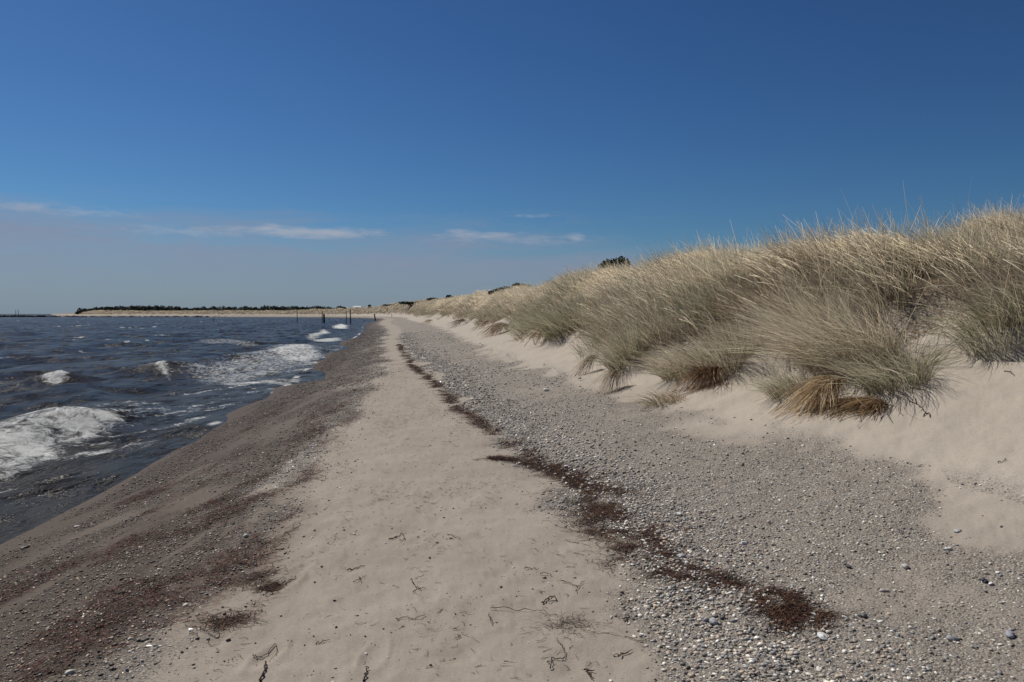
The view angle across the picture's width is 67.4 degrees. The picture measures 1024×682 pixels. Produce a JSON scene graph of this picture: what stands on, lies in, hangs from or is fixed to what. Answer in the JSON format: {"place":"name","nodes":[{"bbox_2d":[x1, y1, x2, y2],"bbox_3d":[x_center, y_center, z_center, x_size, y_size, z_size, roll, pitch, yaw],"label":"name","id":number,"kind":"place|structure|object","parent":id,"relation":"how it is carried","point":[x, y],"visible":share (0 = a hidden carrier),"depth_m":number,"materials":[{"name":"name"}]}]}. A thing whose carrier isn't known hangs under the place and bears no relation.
{"place":"outdoors","nodes":[
{"label":"outdoors","id":0,"kind":"place"},
{"bbox_2d":[0,314,374,543],"bbox_3d":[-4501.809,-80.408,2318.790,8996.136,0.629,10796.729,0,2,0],"label":"sea water","id":1,"kind":"structure","parent":0,"point":[91,407],"depth_m":20.93,"materials":[{"name":"blue liquid"}]},
{"bbox_2d":[0,315,215,316],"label":"stone breakwater","id":2,"kind":"object","parent":1,"relation":"in","point":[89,316],"visible":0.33,"depth_m":467.58,"materials":[{"name":"grey stone"}]},
{"bbox_2d":[0,262,1023,681],"bbox_3d":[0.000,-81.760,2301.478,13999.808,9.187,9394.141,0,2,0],"label":"ground","id":3,"kind":"structure","parent":0,"point":[970,432],"depth_m":5.35,"materials":[{"name":"beige sand"}]},
{"bbox_2d":[64,669,76,675],"bbox_3d":[-2.024,1.517,3.521,0.051,0.021,0.033,0,29,-40],"label":"stone","id":4,"kind":"object","parent":3,"relation":"on","point":[69,672],"visible":1,"depth_m":3.51,"materials":[{"name":"grey stone"}]},
{"bbox_2d":[74,305,346,313],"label":"woodland","id":5,"kind":"object","parent":3,"relation":"on","point":[176,308],"visible":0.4,"depth_m":572.93,"materials":[{"name":"green plant"}]},
{"bbox_2d":[184,604,265,645],"bbox_3d":[-1.464,1.438,3.944,0.461,0.048,0.532,-1,2,-30],"label":"seaweed heap","id":6,"kind":"object","parent":3,"relation":"on","point":[224,621],"visible":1,"depth_m":3.93,"materials":[{"name":"brown plant"}]},
{"bbox_2d":[221,565,285,590],"bbox_3d":[-1.556,1.441,4.683,0.389,0.040,0.532,0,2,0],"label":"seaweed heap","id":7,"kind":"object","parent":3,"relation":"on","point":[253,578],"visible":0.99,"depth_m":4.68,"materials":[{"name":"brown plant"}]},
{"bbox_2d":[259,661,266,680],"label":"twig","id":8,"kind":"object","parent":3,"relation":"on","point":[261,676],"visible":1,"depth_m":3.36,"materials":[{"name":"brown wood"}]},
{"bbox_2d":[242,577,287,595],"bbox_3d":[-1.424,1.438,4.504,0.246,0.040,0.290,1,2,23],"label":"seaweed heap","id":9,"kind":"object","parent":3,"relation":"on","point":[271,586],"visible":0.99,"depth_m":4.49,"materials":[{"name":"brown plant"}]},
{"bbox_2d":[253,643,277,661],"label":"twig","id":10,"kind":"object","parent":3,"relation":"on","point":[261,656],"visible":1,"depth_m":3.58,"materials":[{"name":"brown wood"}]},
{"bbox_2d":[0,344,760,681],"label":"seaweed wrack","id":11,"kind":"object","parent":3,"relation":"on","point":[600,508],"visible":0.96,"depth_m":5.37,"materials":[{"name":"brown plant"}]},
{"bbox_2d":[398,301,417,305],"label":"dune shrub","id":12,"kind":"object","parent":3,"relation":"on","point":[408,303],"visible":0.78,"depth_m":293.79,"materials":[{"name":"green plant"}]},
{"bbox_2d":[446,319,465,328],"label":"dead grass clump","id":13,"kind":"object","parent":3,"relation":"on","point":[459,321],"visible":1,"depth_m":57.34,"materials":[{"name":"brown plant"}]},
{"bbox_2d":[471,320,489,330],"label":"dead grass clump","id":14,"kind":"object","parent":3,"relation":"on","point":[483,323],"visible":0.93,"depth_m":42.38,"materials":[{"name":"brown plant"}]},
{"bbox_2d":[474,322,507,338],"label":"dead grass clump","id":15,"kind":"object","parent":3,"relation":"on","point":[493,330],"visible":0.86,"depth_m":31.90,"materials":[{"name":"brown plant"}]},
{"bbox_2d":[488,286,509,294],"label":"dune shrub","id":16,"kind":"object","parent":3,"relation":"on","point":[495,290],"visible":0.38,"depth_m":74.01,"materials":[{"name":"green plant"}]},
{"bbox_2d":[476,455,532,462],"bbox_3d":[-0.089,1.263,8.287,0.656,0.062,0.438,-1,2,-18],"label":"seaweed heap","id":17,"kind":"object","parent":3,"relation":"on","point":[504,458],"visible":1,"depth_m":8.27,"materials":[{"name":"brown plant"}]},
{"bbox_2d":[491,606,557,616],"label":"twig","id":18,"kind":"object","parent":3,"relation":"on","point":[521,609],"visible":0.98,"depth_m":4.06,"materials":[{"name":"brown wood"}]},
{"bbox_2d":[493,297,556,336],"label":"grass tussock","id":19,"kind":"object","parent":3,"relation":"on","point":[518,325],"depth_m":26.14,"materials":[{"name":"plant"}]},
{"bbox_2d":[521,323,554,346],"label":"dead grass clump","id":20,"kind":"object","parent":3,"relation":"on","point":[535,333],"visible":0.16,"depth_m":21.55,"materials":[{"name":"brown plant"}]},
{"bbox_2d":[541,595,556,602],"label":"twig","id":21,"kind":"object","parent":3,"relation":"on","point":[548,598],"visible":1,"depth_m":4.17,"materials":[{"name":"brown wood"}]},
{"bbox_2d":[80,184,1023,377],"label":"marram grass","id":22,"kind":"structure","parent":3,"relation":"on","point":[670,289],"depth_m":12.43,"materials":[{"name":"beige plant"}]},
{"bbox_2d":[513,286,598,341],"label":"grass tussock","id":23,"kind":"object","parent":3,"relation":"on","point":[558,330],"depth_m":20.68,"materials":[{"name":"plant"}]},
{"bbox_2d":[547,637,564,668],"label":"twig","id":24,"kind":"object","parent":3,"relation":"on","point":[557,658],"visible":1,"depth_m":3.47,"materials":[{"name":"brown wood"}]},
{"bbox_2d":[523,612,613,634],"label":"seaweed tuft","id":25,"kind":"object","parent":3,"relation":"on","point":[557,623],"visible":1,"depth_m":3.88,"materials":[{"name":"brown plant"}]},
{"bbox_2d":[562,355,601,378],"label":"dead grass clump","id":26,"kind":"object","parent":3,"relation":"on","point":[587,362],"visible":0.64,"depth_m":14.22,"materials":[{"name":"beige plant"}]},
{"bbox_2d":[584,668,594,677],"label":"twig","id":27,"kind":"object","parent":3,"relation":"on","point":[587,670],"visible":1,"depth_m":3.35,"materials":[{"name":"brown wood"}]},
{"bbox_2d":[563,310,659,371],"bbox_3d":[1.867,-0.005,13.296,2.212,1.177,2.130,0,2,0],"label":"grass tussock","id":28,"kind":"object","parent":3,"relation":"on","point":[615,350],"depth_m":13.35,"materials":[{"name":"plant"}]},
{"bbox_2d":[586,369,636,395],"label":"dead grass clump","id":29,"kind":"object","parent":3,"relation":"on","point":[619,375],"visible":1,"depth_m":11.83,"materials":[{"name":"brown plant"}]},
{"bbox_2d":[598,256,630,269],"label":"dune shrub","id":30,"kind":"object","parent":3,"relation":"on","point":[615,261],"visible":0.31,"depth_m":29.08,"materials":[{"name":"green plant"}]},
{"bbox_2d":[582,629,652,640],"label":"twig","id":31,"kind":"object","parent":3,"relation":"on","point":[616,632],"visible":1,"depth_m":3.75,"materials":[{"name":"brown wood"}]},
{"bbox_2d":[613,649,632,655],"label":"twig","id":32,"kind":"object","parent":3,"relation":"on","point":[620,653],"visible":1,"depth_m":3.54,"materials":[{"name":"brown wood"}]},
{"bbox_2d":[625,389,688,407],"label":"grass sprig","id":33,"kind":"object","parent":3,"relation":"on","point":[660,402],"depth_m":10.14,"materials":[{"name":"beige plant"}]},
{"bbox_2d":[607,330,720,380],"bbox_3d":[2.220,0.194,11.329,1.684,0.888,1.813,0,2,0],"label":"grass tussock","id":34,"kind":"object","parent":3,"relation":"on","point":[663,374],"depth_m":11.40,"materials":[{"name":"plant"}]},
{"bbox_2d":[664,365,738,394],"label":"dead grass clump","id":35,"kind":"object","parent":3,"relation":"on","point":[701,377],"visible":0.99,"depth_m":10.47,"materials":[{"name":"brown plant"}]},
{"bbox_2d":[634,299,792,380],"bbox_3d":[2.671,-0.041,10.722,2.110,1.264,2.058,-1,2,-32],"label":"grass tussock","id":36,"kind":"object","parent":3,"relation":"on","point":[691,357],"depth_m":10.70,"materials":[{"name":"plant"}]},
{"bbox_2d":[730,356,821,400],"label":"grass tussock","id":37,"kind":"object","parent":3,"relation":"on","point":[769,390],"depth_m":8.73,"materials":[{"name":"plant"}]},
{"bbox_2d":[695,259,871,346],"bbox_3d":[3.615,-0.429,9.959,2.020,1.363,2.221,2,3,40],"label":"grass tussock","id":38,"kind":"object","parent":3,"relation":"on","point":[793,308],"depth_m":10.12,"materials":[{"name":"beige plant"}]},
{"bbox_2d":[754,373,859,423],"bbox_3d":[2.986,0.576,7.917,1.319,0.474,0.934,1,2,35],"label":"dead grass clump","id":39,"kind":"object","parent":3,"relation":"on","point":[816,389],"visible":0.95,"depth_m":7.94,"materials":[{"name":"beige plant"}]},
{"bbox_2d":[689,279,930,377],"bbox_3d":[3.412,-0.240,8.753,2.857,1.458,2.534,0,2,0],"label":"grass tussock","id":40,"kind":"object","parent":3,"relation":"on","point":[806,350],"depth_m":8.80,"materials":[{"name":"beige plant"}]},
{"bbox_2d":[817,632,827,639],"bbox_3d":[1.411,1.345,3.492,0.046,0.029,0.063,5,4,-2],"label":"stone","id":41,"kind":"object","parent":3,"relation":"on","point":[822,635],"visible":1,"depth_m":3.48,"materials":[{"name":"white stone"}]},
{"bbox_2d":[800,609,859,636],"bbox_3d":[1.488,1.321,3.620,0.318,0.063,0.316,1,3,36],"label":"seaweed heap","id":42,"kind":"object","parent":3,"relation":"on","point":[823,614],"visible":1,"depth_m":3.64,"materials":[{"name":"brown plant"}]},
{"bbox_2d":[811,393,909,426],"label":"dead grass clump","id":43,"kind":"object","parent":3,"relation":"on","point":[864,403],"visible":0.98,"depth_m":7.48,"materials":[{"name":"brown plant"}]},
{"bbox_2d":[857,613,866,617],"bbox_3d":[1.655,1.296,3.628,0.047,0.021,0.041,0,-2,14],"label":"stone","id":44,"kind":"object","parent":3,"relation":"on","point":[863,615],"visible":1,"depth_m":3.62,"materials":[{"name":"grey stone"}]},
{"bbox_2d":[792,335,964,395],"bbox_3d":[3.675,0.227,7.737,1.557,0.712,1.386,-1,2,-22],"label":"grass tussock","id":45,"kind":"object","parent":3,"relation":"on","point":[872,383],"depth_m":7.78,"materials":[{"name":"plant"}]},
{"bbox_2d":[901,563,909,568],"bbox_3d":[2.129,1.218,4.159,0.035,0.028,0.054,12,-5,-8],"label":"stone","id":46,"kind":"object","parent":3,"relation":"on","point":[905,566],"visible":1,"depth_m":4.14,"materials":[{"name":"white stone"}]},
{"bbox_2d":[881,325,992,369],"bbox_3d":[4.522,0.076,8.270,1.335,0.582,1.158,0,2,0],"label":"grass tussock","id":47,"kind":"object","parent":3,"relation":"on","point":[936,353],"depth_m":8.26,"materials":[{"name":"plant"}]},
{"bbox_2d":[946,635,958,640],"bbox_3d":[1.913,1.292,3.334,0.054,0.019,0.032,4,29,7],"label":"stone","id":48,"kind":"object","parent":3,"relation":"on","point":[951,638],"visible":1,"depth_m":3.33,"materials":[{"name":"grey stone"}]},
{"bbox_2d":[906,274,1023,361],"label":"grass tussock","id":49,"kind":"object","parent":3,"relation":"on","point":[960,324],"depth_m":8.06,"materials":[{"name":"beige plant"}]},
{"bbox_2d":[1005,630,1014,638],"bbox_3d":[2.128,1.253,3.280,0.035,0.029,0.055,1,2,35],"label":"stone","id":50,"kind":"object","parent":3,"relation":"on","point":[1009,634],"visible":1,"depth_m":3.27,"materials":[{"name":"white stone"}]},
{"bbox_2d":[0,328,1023,681],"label":"shingle gravel","id":51,"kind":"structure","parent":0,"point":[668,600],"depth_m":5.14,"materials":[{"name":"grey gravel"}]},
{"bbox_2d":[709,618,717,624],"bbox_3d":[0.985,1.371,3.755,0.038,0.026,0.052,-10,5,-27],"label":"stone","id":52,"kind":"object","parent":51,"relation":"on","point":[713,621],"visible":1,"depth_m":3.74,"materials":[{"name":"white stone"}]},
{"bbox_2d":[732,577,833,645],"bbox_3d":[1.334,1.321,3.821,0.527,0.085,0.777,1,2,24],"label":"seaweed heap","id":53,"kind":"object","parent":51,"relation":"on","point":[790,606],"visible":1,"depth_m":3.78,"materials":[{"name":"brown plant"}]},
{"bbox_2d":[0,0,1023,313],"label":"sky","id":54,"kind":"structure","parent":0,"point":[190,154],"materials":[{"name":"blue"}]}
]}

